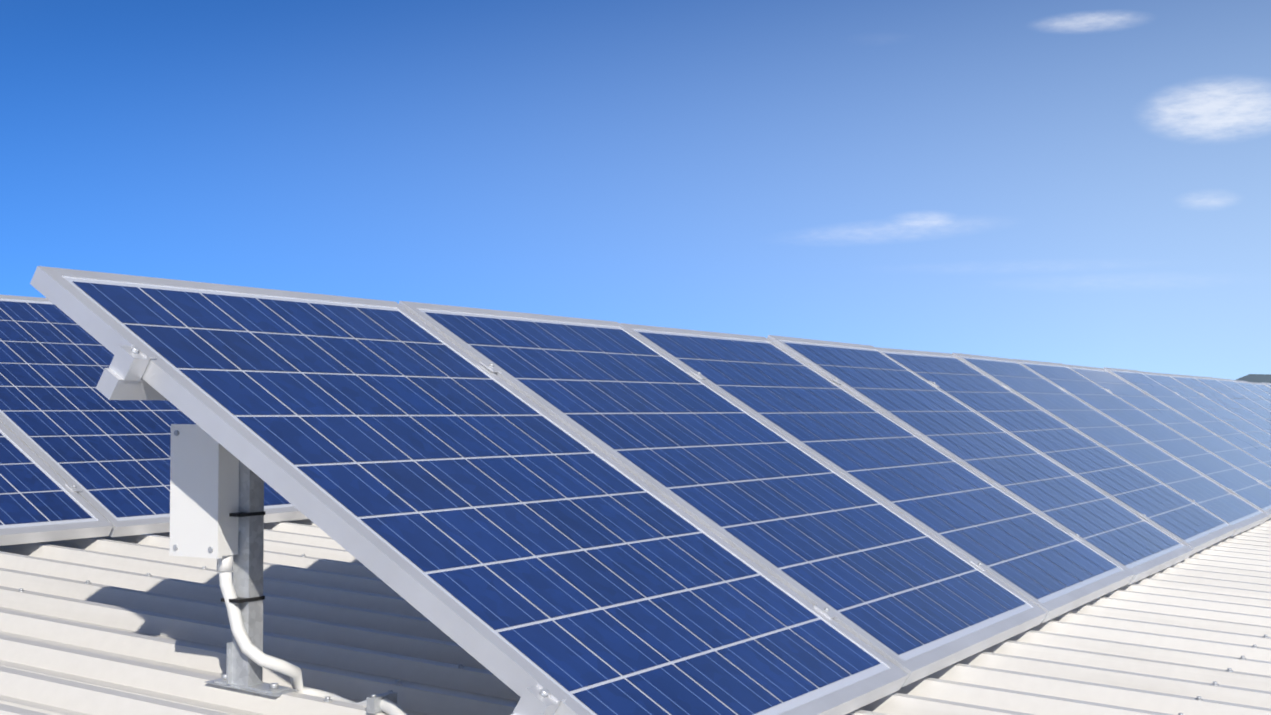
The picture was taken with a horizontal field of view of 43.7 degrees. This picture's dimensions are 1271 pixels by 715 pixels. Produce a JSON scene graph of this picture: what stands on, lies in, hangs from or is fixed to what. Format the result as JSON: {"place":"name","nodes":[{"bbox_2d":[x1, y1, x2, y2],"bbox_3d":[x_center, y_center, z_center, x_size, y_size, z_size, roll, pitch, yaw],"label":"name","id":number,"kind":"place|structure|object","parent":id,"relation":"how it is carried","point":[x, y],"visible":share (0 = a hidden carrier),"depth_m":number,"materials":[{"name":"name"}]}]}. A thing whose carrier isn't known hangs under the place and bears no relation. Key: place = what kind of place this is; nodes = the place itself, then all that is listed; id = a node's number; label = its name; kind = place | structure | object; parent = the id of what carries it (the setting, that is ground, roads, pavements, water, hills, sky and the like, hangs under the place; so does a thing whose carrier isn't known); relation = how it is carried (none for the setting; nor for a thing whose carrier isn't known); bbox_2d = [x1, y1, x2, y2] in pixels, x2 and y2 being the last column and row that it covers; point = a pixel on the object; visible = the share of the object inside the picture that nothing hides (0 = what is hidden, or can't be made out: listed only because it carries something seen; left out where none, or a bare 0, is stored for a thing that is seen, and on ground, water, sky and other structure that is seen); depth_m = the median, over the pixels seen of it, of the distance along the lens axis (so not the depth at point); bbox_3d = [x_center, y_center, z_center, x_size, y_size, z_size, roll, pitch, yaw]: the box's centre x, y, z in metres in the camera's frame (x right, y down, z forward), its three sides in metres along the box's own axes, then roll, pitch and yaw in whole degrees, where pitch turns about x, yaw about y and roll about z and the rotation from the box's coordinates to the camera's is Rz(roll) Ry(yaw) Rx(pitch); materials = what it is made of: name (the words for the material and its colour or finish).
{"place":"outdoors","nodes":[
{"label":"outdoors","id":0,"kind":"place"},
{"bbox_2d":[0,518,1270,714],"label":"roof sheeting","id":1,"kind":"object","parent":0,"point":[122,634],"depth_m":3.36,"materials":[{"name":"paint"}]},
{"bbox_2d":[0,295,307,545],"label":"solar panel row","id":2,"kind":"object","parent":1,"relation":"on","point":[63,420],"visible":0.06,"depth_m":4.93,"materials":[{"name":"glass"}]},
{"bbox_2d":[65,483,82,491],"bbox_3d":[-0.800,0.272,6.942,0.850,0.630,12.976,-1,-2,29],"label":"clamp","id":3,"kind":"object","parent":2,"relation":"attached to","point":[73,487],"visible":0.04,"depth_m":4.60,"materials":[{"name":"metal"}]},
{"bbox_2d":[170,424,406,714],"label":"junction box conduit","id":4,"kind":"object","parent":1,"relation":"on","point":[206,514],"visible":0.9,"depth_m":2.70,"materials":[{"name":"white plastic"}]},
{"bbox_2d":[19,550,1268,714],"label":"roof screws","id":5,"kind":"object","parent":1,"relation":"attached to","point":[328,699],"visible":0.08,"depth_m":3.39,"materials":[{"name":"grey metal"}]},
{"bbox_2d":[96,344,1263,714],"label":"mounting frame","id":6,"kind":"object","parent":1,"relation":"on","point":[122,374],"visible":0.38,"depth_m":2.72,"materials":[{"name":"metal"}]},
{"bbox_2d":[30,266,1270,714],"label":"solar panels","id":7,"kind":"object","parent":6,"relation":"on","point":[596,516],"visible":1,"depth_m":3.26,"materials":[{"name":"glass"}]},
{"bbox_2d":[0,0,1270,379],"label":"sky","id":8,"kind":"structure","parent":0,"point":[1087,183],"materials":[{"name":"blue"}]},
{"bbox_2d":[1236,374,1270,382],"bbox_3d":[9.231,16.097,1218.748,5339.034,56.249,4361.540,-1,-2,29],"label":"hills","id":9,"kind":"structure","parent":0,"point":[1261,378],"depth_m":2422.23,"materials":[{"name":"blue"}]}
]}

